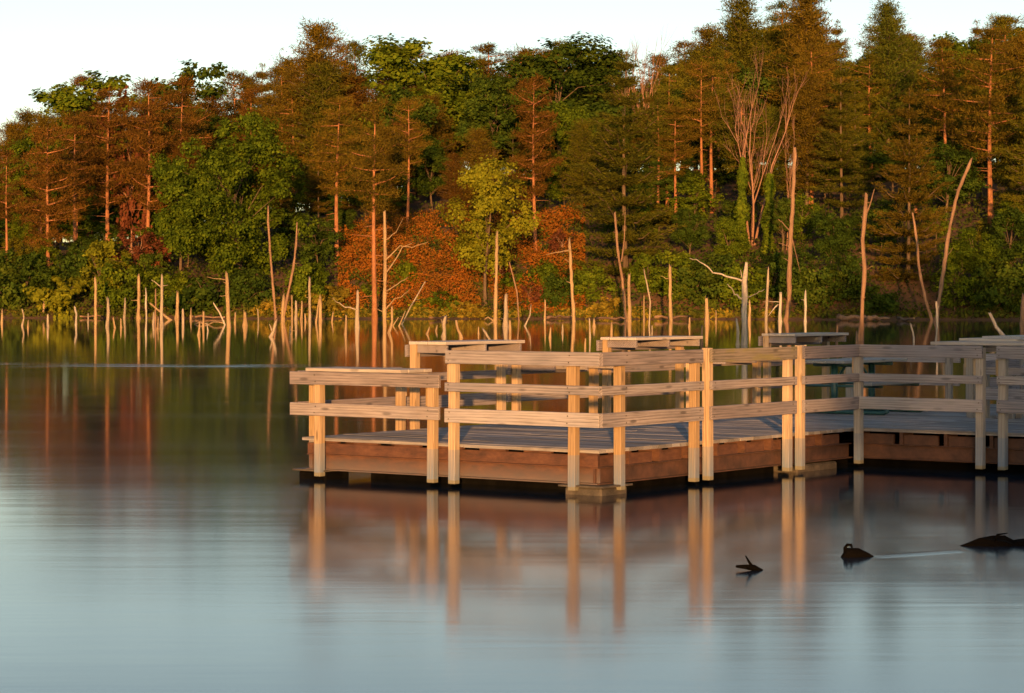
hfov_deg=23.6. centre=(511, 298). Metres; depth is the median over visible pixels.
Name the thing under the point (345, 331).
dead snag
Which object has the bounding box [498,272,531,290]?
shrub
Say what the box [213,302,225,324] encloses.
dead snag
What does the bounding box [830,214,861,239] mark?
young leafy tree
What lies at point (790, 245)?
dead snag
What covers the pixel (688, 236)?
leafy tree
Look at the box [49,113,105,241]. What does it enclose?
red pine
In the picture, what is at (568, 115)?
leafy tree
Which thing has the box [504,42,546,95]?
dense pine
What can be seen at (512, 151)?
white pine
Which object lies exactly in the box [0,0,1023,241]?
sky
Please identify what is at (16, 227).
leafy tree
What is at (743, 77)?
leafy tree
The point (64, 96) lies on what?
leafy tree
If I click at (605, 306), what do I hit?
shrub
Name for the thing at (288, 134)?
red pine
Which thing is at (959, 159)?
leafy tree
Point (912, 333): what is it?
dead snag
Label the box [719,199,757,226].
young leafy tree
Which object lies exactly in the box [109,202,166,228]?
young leafy tree
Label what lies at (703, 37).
dense pine
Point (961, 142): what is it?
dense pine
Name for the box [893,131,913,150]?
young leafy tree
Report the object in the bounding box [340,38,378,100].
red pine
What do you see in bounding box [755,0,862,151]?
dense pine
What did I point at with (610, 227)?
young leafy tree
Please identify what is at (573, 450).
fishing pier
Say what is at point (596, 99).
dense pine
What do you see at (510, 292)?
red bracken undergrowth
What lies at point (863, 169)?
dense pine
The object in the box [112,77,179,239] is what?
red pine
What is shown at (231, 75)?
red pine
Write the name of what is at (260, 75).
white pine
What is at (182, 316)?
dead snag
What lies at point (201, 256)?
young leafy tree
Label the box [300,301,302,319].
dead snag
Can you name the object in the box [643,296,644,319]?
dead snag
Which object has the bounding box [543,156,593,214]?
young leafy tree
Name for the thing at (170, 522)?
lake water
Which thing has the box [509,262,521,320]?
dead snag
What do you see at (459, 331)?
dead snag
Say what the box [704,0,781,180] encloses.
dense pine
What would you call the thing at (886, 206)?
young leafy tree
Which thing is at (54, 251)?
shrub
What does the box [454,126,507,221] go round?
dense pine
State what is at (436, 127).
dense pine
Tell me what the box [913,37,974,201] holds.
red pine
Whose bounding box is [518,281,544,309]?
red shrub
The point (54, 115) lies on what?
dense pine
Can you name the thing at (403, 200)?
young leafy tree
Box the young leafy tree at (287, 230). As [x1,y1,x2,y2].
[270,208,300,242]
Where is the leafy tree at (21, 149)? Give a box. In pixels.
[0,126,72,246]
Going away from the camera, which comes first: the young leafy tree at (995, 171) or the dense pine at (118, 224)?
the young leafy tree at (995, 171)
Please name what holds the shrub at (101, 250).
on the hillside
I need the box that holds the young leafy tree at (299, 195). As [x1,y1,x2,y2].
[271,162,319,217]
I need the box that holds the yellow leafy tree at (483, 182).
[435,154,543,305]
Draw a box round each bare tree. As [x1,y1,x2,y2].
[610,36,645,127]
[615,25,675,123]
[711,49,808,245]
[781,111,798,249]
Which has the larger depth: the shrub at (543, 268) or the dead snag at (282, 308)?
the shrub at (543, 268)
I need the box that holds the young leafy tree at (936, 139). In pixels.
[924,130,960,159]
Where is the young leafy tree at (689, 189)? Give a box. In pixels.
[666,170,727,220]
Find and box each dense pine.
[0,107,41,168]
[0,119,27,223]
[1,128,21,166]
[22,114,61,220]
[28,89,79,241]
[59,99,126,238]
[110,99,137,133]
[112,201,133,246]
[126,92,180,233]
[127,94,159,124]
[129,128,169,215]
[135,178,166,236]
[162,143,201,256]
[166,106,218,164]
[175,92,202,105]
[190,86,236,120]
[224,70,268,114]
[257,52,301,128]
[262,15,364,212]
[275,52,331,208]
[275,58,361,215]
[328,119,367,208]
[334,69,375,205]
[351,124,410,223]
[362,66,411,189]
[405,85,445,196]
[410,92,462,198]
[433,48,470,88]
[434,151,470,226]
[436,114,463,176]
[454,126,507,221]
[469,53,495,81]
[496,116,543,175]
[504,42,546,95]
[534,47,583,171]
[556,117,605,218]
[570,63,608,178]
[576,93,601,176]
[583,124,629,213]
[606,48,644,109]
[636,50,679,106]
[662,43,713,171]
[682,21,721,84]
[696,15,763,174]
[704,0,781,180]
[748,104,798,200]
[753,19,793,174]
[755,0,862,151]
[775,67,839,213]
[790,5,842,51]
[815,97,858,199]
[846,131,883,205]
[852,0,928,167]
[856,13,913,132]
[880,35,937,141]
[898,92,937,145]
[925,35,959,74]
[937,57,1007,180]
[952,120,986,203]
[968,65,1023,209]
[984,14,1019,54]
[984,31,1023,165]
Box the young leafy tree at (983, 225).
[973,218,1002,250]
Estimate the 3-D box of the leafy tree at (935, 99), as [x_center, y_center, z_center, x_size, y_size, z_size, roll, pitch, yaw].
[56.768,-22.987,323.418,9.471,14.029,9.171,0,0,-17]
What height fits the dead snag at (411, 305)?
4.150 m
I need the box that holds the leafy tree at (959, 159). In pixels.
[901,139,990,220]
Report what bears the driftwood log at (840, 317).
on the lake water
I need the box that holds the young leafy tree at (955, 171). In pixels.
[939,158,981,184]
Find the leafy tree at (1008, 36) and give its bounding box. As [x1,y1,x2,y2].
[980,26,1023,73]
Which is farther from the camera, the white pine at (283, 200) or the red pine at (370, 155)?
the white pine at (283, 200)
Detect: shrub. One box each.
[0,248,40,310]
[0,249,57,306]
[22,276,88,317]
[29,236,68,289]
[48,244,104,293]
[71,234,131,302]
[88,256,164,309]
[104,222,171,273]
[136,236,172,269]
[137,250,168,291]
[140,265,201,308]
[156,275,240,315]
[219,263,278,307]
[247,296,290,315]
[279,256,333,306]
[305,285,351,316]
[330,304,354,317]
[351,284,381,298]
[364,250,400,268]
[389,260,418,286]
[405,297,425,309]
[413,290,460,310]
[444,300,478,317]
[445,256,459,266]
[465,303,489,318]
[487,254,512,278]
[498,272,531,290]
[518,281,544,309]
[526,258,561,288]
[536,267,590,307]
[547,227,575,257]
[566,261,625,302]
[587,296,622,316]
[625,249,675,295]
[650,248,702,300]
[672,252,731,307]
[702,251,744,292]
[710,256,777,307]
[740,248,796,300]
[778,240,821,300]
[784,256,860,307]
[823,251,873,301]
[854,285,900,314]
[928,238,982,311]
[965,262,1008,310]
[976,251,1023,313]
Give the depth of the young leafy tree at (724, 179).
299.91 m
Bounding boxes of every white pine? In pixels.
[201,95,218,138]
[211,108,235,167]
[237,63,286,179]
[266,155,294,232]
[300,131,332,226]
[338,153,360,212]
[498,129,528,217]
[539,132,562,204]
[568,50,686,277]
[595,53,618,99]
[805,60,871,218]
[825,19,857,99]
[843,81,874,183]
[858,86,952,282]
[965,19,987,50]
[999,68,1023,232]
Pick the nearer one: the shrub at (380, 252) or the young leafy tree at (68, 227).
the shrub at (380, 252)
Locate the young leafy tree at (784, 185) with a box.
[777,165,818,196]
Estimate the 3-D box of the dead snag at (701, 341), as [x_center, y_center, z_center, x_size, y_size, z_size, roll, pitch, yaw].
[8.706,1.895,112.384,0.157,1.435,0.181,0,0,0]
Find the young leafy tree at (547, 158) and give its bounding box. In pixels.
[526,136,557,181]
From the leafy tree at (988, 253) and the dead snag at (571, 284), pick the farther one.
the leafy tree at (988, 253)
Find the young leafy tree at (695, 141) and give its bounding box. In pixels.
[676,139,712,174]
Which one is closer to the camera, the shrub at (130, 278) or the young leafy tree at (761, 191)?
the shrub at (130, 278)
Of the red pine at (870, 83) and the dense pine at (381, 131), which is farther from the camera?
the red pine at (870, 83)
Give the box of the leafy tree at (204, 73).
[148,59,230,158]
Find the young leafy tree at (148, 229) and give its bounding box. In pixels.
[134,225,162,253]
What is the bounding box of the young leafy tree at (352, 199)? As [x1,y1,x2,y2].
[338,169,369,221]
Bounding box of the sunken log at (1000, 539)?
[960,533,1023,546]
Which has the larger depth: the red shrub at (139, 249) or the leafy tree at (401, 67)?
the leafy tree at (401, 67)
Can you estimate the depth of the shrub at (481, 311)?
259.36 m
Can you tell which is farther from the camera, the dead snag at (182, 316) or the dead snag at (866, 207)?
the dead snag at (182, 316)
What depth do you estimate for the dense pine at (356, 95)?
326.01 m
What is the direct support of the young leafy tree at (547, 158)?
on the hillside
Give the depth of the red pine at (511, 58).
338.78 m
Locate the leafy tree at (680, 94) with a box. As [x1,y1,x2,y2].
[649,88,720,160]
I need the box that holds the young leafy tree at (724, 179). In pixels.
[691,157,735,196]
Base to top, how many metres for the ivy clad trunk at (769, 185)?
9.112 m
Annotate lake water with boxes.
[0,318,1023,692]
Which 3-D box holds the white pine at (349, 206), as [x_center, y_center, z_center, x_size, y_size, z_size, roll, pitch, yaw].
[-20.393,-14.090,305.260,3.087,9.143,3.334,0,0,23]
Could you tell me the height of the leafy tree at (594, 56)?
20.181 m
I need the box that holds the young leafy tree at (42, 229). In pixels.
[25,216,51,238]
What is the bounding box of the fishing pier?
[290,332,1023,495]
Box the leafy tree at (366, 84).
[330,71,377,198]
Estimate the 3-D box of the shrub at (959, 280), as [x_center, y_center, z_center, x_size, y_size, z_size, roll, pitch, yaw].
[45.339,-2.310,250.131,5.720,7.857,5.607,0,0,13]
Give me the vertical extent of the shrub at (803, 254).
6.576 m
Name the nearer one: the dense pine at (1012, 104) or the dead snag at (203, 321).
the dead snag at (203, 321)
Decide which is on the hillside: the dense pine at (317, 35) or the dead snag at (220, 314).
the dense pine at (317, 35)
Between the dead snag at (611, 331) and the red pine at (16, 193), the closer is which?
the dead snag at (611, 331)
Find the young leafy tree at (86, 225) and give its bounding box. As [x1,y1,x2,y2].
[62,189,120,241]
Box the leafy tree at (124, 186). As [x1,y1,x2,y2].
[110,154,151,238]
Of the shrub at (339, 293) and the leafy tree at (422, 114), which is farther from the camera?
the leafy tree at (422, 114)
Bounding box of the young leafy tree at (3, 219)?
[0,202,20,233]
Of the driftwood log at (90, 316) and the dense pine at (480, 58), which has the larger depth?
the dense pine at (480, 58)
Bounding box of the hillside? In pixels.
[0,170,1023,319]
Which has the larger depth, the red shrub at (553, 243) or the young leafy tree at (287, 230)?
the young leafy tree at (287, 230)
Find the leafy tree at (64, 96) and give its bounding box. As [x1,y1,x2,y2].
[17,68,142,244]
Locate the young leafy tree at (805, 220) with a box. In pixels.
[786,189,826,244]
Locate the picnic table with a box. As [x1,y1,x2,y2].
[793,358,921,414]
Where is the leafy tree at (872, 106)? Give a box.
[838,52,907,137]
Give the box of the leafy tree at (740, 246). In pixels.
[712,215,752,265]
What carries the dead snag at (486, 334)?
on the lake water
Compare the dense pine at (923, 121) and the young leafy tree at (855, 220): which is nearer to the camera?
the young leafy tree at (855, 220)
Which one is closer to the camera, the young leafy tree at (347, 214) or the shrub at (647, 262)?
the shrub at (647, 262)
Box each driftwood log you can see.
[79,315,104,317]
[189,315,224,317]
[195,321,222,324]
[546,315,571,318]
[595,317,625,319]
[654,315,690,318]
[837,314,866,320]
[866,315,889,320]
[897,317,914,320]
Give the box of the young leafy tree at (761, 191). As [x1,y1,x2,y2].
[734,171,765,213]
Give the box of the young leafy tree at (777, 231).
[774,211,798,248]
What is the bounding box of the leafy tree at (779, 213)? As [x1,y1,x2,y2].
[765,197,800,251]
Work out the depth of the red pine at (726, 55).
304.53 m
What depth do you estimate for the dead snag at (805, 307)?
224.69 m
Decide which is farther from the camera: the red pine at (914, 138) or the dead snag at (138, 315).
the red pine at (914, 138)
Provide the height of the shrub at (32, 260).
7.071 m
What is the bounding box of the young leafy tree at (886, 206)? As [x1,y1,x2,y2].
[852,194,904,247]
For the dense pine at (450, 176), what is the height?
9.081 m
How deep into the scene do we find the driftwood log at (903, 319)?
230.52 m
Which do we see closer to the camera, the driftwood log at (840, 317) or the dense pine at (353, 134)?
the driftwood log at (840, 317)
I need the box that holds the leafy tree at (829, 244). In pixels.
[809,209,859,263]
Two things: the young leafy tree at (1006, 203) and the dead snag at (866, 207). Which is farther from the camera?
the young leafy tree at (1006, 203)
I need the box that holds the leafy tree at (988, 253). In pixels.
[949,227,1000,307]
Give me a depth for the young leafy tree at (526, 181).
303.57 m
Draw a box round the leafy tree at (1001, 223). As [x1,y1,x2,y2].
[984,205,1023,286]
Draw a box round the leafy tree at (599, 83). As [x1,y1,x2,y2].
[562,62,620,93]
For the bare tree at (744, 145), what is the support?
on the hillside
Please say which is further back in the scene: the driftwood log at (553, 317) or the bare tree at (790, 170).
the bare tree at (790, 170)
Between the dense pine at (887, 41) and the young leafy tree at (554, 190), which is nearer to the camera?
the young leafy tree at (554, 190)
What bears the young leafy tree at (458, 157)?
on the hillside
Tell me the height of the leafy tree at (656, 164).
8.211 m
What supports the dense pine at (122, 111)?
on the hillside
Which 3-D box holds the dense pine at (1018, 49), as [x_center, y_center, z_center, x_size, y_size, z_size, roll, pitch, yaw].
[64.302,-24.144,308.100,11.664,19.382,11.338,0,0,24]
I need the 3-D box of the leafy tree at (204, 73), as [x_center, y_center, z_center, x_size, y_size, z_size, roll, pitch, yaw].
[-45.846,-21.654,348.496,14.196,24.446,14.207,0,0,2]
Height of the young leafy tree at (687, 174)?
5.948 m
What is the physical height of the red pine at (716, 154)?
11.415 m
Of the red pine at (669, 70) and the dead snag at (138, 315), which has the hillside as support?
the red pine at (669, 70)
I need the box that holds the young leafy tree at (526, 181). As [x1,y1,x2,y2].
[510,148,548,198]
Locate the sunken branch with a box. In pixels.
[736,556,762,570]
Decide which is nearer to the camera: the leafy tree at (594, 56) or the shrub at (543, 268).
the shrub at (543, 268)
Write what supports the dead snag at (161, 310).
on the lake water
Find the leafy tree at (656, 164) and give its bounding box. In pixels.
[618,152,680,204]
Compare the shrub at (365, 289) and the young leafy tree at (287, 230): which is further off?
the young leafy tree at (287, 230)
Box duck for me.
[841,543,873,557]
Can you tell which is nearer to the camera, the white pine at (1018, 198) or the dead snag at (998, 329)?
the dead snag at (998, 329)
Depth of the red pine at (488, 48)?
372.62 m
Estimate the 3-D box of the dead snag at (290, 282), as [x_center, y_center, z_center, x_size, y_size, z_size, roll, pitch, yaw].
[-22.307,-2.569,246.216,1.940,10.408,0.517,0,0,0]
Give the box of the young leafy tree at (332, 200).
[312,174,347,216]
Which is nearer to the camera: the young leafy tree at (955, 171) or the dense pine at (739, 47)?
the young leafy tree at (955, 171)
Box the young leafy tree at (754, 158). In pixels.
[716,115,769,176]
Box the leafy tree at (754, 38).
[717,28,766,48]
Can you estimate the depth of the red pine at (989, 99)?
271.86 m
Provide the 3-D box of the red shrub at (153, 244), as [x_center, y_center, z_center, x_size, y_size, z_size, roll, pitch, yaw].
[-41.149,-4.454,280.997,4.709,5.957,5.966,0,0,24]
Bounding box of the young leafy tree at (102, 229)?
[90,218,126,260]
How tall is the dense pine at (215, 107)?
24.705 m
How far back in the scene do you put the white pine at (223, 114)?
336.37 m
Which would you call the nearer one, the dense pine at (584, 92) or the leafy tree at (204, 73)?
the dense pine at (584, 92)
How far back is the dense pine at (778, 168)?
285.84 m
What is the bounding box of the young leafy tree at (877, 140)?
[857,137,884,167]
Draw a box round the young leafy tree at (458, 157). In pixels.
[445,149,466,173]
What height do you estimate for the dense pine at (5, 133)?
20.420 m
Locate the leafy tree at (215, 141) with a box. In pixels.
[143,110,243,161]
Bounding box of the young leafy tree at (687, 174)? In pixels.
[679,150,720,195]
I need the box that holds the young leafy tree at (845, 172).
[837,148,873,198]
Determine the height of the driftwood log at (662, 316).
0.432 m
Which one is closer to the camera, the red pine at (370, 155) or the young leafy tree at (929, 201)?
the red pine at (370, 155)
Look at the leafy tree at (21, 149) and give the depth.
315.91 m
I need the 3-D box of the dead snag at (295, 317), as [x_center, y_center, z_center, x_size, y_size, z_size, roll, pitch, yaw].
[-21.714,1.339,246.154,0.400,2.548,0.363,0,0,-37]
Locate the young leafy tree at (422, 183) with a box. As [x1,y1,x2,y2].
[410,147,452,211]
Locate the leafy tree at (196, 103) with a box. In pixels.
[177,99,210,112]
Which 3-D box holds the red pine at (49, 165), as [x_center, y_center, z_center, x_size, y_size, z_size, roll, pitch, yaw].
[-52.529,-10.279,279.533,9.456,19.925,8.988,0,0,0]
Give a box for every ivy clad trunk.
[733,155,750,255]
[759,172,776,253]
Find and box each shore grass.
[0,304,1019,318]
[285,305,777,318]
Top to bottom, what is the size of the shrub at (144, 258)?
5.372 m
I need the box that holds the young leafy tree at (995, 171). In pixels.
[944,137,1008,200]
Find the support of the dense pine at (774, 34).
on the hillside
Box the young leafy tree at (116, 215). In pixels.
[109,208,155,252]
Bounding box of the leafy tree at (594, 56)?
[485,31,640,186]
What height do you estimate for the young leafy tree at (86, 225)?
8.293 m
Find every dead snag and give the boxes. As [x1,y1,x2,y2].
[0,308,2,322]
[74,306,76,324]
[94,276,96,318]
[105,297,110,325]
[123,297,125,318]
[132,274,140,318]
[144,288,146,318]
[149,302,171,319]
[152,274,166,325]
[154,288,157,319]
[174,290,178,318]
[182,309,183,323]
[197,320,200,334]
[202,311,204,326]
[209,272,230,327]
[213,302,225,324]
[242,311,247,325]
[267,205,279,319]
[269,318,276,336]
[280,293,284,319]
[284,222,299,315]
[291,295,293,319]
[294,300,297,319]
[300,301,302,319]
[306,276,310,319]
[315,299,319,322]
[318,296,322,320]
[333,290,359,327]
[344,314,346,334]
[375,210,426,326]
[387,305,392,332]
[400,282,424,323]
[441,315,446,336]
[455,320,462,337]
[482,328,490,339]
[493,231,498,320]
[501,293,508,326]
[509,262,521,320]
[524,305,531,325]
[544,300,548,320]
[547,237,575,321]
[589,318,590,337]
[610,322,612,336]
[614,212,626,319]
[627,273,631,321]
[643,269,650,325]
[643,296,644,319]
[662,264,672,320]
[690,258,762,344]
[700,325,702,344]
[704,295,709,321]
[736,318,739,344]
[748,300,750,321]
[765,267,768,321]
[768,292,781,321]
[778,146,799,320]
[801,290,806,321]
[858,189,874,340]
[910,323,914,342]
[912,212,932,319]
[933,158,971,321]
[935,301,938,340]
[988,312,1004,335]
[1019,293,1023,331]
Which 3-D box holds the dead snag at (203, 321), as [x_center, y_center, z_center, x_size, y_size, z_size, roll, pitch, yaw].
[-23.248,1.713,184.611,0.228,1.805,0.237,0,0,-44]
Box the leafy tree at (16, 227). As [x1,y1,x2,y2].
[2,214,36,239]
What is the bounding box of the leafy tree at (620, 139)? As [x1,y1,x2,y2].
[604,124,643,163]
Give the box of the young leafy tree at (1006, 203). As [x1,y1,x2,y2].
[992,200,1023,243]
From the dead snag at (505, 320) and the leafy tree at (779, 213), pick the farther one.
the leafy tree at (779, 213)
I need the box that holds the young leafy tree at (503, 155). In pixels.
[497,139,519,182]
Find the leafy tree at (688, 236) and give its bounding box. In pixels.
[669,206,711,253]
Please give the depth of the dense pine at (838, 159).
290.56 m
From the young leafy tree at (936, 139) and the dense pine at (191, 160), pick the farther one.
the young leafy tree at (936, 139)
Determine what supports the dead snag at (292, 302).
on the lake water
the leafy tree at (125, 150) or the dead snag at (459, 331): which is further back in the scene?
the leafy tree at (125, 150)
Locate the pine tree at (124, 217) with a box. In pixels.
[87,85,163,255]
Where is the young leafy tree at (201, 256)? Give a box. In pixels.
[191,232,225,266]
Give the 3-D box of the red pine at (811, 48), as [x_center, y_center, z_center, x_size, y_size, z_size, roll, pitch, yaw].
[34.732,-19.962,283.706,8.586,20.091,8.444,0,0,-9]
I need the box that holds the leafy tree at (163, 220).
[147,149,215,271]
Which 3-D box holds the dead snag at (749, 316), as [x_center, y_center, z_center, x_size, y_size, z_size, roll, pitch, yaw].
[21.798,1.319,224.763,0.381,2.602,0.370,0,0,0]
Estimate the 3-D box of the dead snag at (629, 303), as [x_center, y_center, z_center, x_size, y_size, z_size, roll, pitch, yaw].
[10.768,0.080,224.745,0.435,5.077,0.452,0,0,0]
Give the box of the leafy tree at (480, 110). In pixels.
[452,73,540,181]
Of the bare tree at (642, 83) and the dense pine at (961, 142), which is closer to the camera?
the dense pine at (961, 142)
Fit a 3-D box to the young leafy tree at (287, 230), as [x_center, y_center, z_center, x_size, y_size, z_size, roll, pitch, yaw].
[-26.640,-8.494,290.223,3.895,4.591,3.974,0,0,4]
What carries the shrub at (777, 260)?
on the hillside
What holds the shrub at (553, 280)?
on the hillside
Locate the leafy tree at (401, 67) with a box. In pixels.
[356,32,489,195]
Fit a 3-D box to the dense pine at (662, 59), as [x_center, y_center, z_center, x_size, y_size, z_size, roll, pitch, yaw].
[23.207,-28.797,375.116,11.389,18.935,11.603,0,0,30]
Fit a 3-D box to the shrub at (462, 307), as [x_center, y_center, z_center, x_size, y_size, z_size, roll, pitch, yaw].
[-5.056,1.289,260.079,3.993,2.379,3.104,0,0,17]
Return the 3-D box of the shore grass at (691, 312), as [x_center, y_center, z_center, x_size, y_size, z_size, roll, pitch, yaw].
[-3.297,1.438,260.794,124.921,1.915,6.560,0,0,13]
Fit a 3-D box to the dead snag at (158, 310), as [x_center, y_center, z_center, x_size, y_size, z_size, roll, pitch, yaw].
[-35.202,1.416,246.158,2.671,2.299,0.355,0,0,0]
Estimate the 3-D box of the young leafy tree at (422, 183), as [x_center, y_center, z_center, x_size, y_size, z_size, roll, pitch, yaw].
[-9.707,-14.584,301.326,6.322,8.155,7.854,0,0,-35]
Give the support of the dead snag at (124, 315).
on the lake water
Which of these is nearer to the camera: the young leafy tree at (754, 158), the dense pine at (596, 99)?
the young leafy tree at (754, 158)
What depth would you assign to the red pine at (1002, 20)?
322.36 m
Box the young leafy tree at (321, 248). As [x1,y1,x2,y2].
[296,214,348,267]
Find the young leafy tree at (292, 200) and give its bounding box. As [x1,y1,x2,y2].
[262,193,296,234]
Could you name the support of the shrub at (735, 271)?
on the hillside
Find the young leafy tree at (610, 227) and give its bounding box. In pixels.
[597,205,621,234]
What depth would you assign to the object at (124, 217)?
298.19 m
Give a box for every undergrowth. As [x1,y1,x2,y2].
[0,186,1023,317]
[337,200,585,313]
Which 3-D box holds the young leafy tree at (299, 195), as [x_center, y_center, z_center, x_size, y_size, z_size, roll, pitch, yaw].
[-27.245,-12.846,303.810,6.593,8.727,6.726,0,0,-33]
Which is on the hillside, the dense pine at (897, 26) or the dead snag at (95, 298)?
the dense pine at (897, 26)
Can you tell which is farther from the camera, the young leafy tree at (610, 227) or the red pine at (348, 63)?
the red pine at (348, 63)
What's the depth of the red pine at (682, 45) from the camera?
356.77 m
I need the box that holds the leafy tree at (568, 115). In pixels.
[550,98,608,210]
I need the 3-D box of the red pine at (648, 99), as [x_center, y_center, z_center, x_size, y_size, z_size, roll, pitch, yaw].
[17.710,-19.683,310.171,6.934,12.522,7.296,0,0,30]
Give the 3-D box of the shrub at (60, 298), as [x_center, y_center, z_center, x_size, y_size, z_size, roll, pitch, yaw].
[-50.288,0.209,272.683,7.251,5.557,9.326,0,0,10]
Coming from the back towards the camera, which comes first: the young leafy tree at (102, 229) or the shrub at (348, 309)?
the young leafy tree at (102, 229)
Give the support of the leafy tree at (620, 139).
on the hillside
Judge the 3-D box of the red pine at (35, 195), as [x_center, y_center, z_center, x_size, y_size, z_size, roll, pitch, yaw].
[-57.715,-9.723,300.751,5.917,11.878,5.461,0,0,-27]
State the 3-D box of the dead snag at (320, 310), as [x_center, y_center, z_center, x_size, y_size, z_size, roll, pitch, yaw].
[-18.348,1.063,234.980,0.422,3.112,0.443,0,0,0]
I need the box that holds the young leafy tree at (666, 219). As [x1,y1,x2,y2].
[647,203,674,243]
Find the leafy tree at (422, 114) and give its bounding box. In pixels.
[359,83,448,213]
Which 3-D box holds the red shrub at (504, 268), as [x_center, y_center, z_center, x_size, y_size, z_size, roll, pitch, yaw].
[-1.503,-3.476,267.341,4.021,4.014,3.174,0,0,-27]
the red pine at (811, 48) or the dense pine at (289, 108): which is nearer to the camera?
the red pine at (811, 48)
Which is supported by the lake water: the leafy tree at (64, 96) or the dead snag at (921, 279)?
the dead snag at (921, 279)
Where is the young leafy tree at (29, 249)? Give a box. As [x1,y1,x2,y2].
[18,235,55,260]
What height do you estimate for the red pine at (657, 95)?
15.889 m
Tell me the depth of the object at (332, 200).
306.12 m
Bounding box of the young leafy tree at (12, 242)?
[0,236,26,257]
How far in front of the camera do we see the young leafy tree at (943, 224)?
264.78 m
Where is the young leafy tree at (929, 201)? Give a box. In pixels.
[896,187,934,222]
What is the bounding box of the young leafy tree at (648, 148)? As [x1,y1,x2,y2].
[635,124,682,164]
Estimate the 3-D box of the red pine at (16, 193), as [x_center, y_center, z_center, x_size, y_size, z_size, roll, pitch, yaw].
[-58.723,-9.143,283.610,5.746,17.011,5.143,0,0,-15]
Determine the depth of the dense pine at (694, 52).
331.65 m
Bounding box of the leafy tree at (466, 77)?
[436,69,518,150]
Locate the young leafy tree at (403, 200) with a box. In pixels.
[356,172,418,222]
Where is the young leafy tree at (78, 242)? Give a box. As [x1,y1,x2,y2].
[60,236,93,263]
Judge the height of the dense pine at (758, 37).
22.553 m
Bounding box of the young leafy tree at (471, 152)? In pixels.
[459,130,498,167]
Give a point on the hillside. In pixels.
(729, 187)
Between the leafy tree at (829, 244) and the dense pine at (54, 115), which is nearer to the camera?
the leafy tree at (829, 244)
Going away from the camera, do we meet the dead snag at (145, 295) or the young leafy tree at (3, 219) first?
the dead snag at (145, 295)
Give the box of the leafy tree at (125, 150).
[87,131,138,240]
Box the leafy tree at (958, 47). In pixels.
[925,31,999,93]
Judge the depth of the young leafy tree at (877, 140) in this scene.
315.38 m
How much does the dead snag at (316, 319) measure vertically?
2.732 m
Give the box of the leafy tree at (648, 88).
[632,78,678,124]
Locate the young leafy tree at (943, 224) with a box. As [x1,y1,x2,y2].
[917,207,952,246]
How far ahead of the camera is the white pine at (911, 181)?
255.39 m
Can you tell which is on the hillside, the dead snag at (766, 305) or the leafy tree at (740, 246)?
the leafy tree at (740, 246)
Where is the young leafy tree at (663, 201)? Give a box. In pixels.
[645,158,691,205]
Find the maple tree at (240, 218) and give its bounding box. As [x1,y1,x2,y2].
[155,106,321,291]
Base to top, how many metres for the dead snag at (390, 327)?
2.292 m
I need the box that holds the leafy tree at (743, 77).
[702,59,784,164]
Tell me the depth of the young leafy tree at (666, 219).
274.55 m
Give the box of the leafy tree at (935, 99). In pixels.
[913,74,966,130]
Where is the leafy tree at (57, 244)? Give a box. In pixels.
[21,166,101,249]
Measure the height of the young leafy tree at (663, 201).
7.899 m
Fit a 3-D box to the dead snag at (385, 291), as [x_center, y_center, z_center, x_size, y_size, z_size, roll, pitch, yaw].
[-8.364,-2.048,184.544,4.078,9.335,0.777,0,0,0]
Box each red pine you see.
[0,148,30,250]
[14,123,92,289]
[16,172,60,235]
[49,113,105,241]
[54,73,115,129]
[59,112,114,238]
[63,181,93,237]
[66,85,140,256]
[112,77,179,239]
[128,101,177,159]
[151,72,214,163]
[216,67,266,126]
[230,109,273,189]
[231,86,270,143]
[252,64,301,165]
[260,82,314,216]
[297,33,359,204]
[302,94,370,264]
[335,57,363,92]
[338,94,413,318]
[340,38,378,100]
[389,95,434,233]
[389,116,428,214]
[400,48,431,87]
[469,41,517,79]
[497,52,534,93]
[503,71,565,252]
[547,38,570,64]
[629,96,669,164]
[639,63,693,204]
[640,91,679,202]
[653,105,701,224]
[655,39,704,165]
[673,58,722,212]
[683,47,742,212]
[687,119,728,202]
[689,51,744,191]
[707,88,777,199]
[756,52,800,178]
[759,0,798,167]
[772,24,849,116]
[780,52,841,106]
[782,42,849,208]
[827,43,860,141]
[841,53,903,180]
[854,25,879,166]
[890,30,936,104]
[895,135,932,212]
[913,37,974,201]
[924,57,981,146]
[940,25,1023,223]
[970,12,1023,108]
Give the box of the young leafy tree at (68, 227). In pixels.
[53,217,86,241]
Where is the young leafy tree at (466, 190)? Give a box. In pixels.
[450,183,476,199]
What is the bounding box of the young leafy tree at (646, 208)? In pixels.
[626,183,663,239]
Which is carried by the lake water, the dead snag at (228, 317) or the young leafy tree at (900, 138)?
the dead snag at (228, 317)
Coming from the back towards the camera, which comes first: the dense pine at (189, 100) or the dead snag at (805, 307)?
the dense pine at (189, 100)
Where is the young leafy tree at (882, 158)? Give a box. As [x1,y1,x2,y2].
[862,148,919,204]
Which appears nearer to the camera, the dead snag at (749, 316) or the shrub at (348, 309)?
the dead snag at (749, 316)
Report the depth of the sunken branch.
19.03 m
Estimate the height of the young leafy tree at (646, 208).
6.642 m
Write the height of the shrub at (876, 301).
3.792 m
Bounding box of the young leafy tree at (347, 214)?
[327,208,357,232]
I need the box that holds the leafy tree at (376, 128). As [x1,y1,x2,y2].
[360,120,411,165]
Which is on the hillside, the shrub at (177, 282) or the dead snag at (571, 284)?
the shrub at (177, 282)
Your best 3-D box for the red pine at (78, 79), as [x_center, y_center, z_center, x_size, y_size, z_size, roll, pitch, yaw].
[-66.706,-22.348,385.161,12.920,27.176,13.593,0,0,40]
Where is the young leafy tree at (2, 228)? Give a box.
[0,220,19,248]

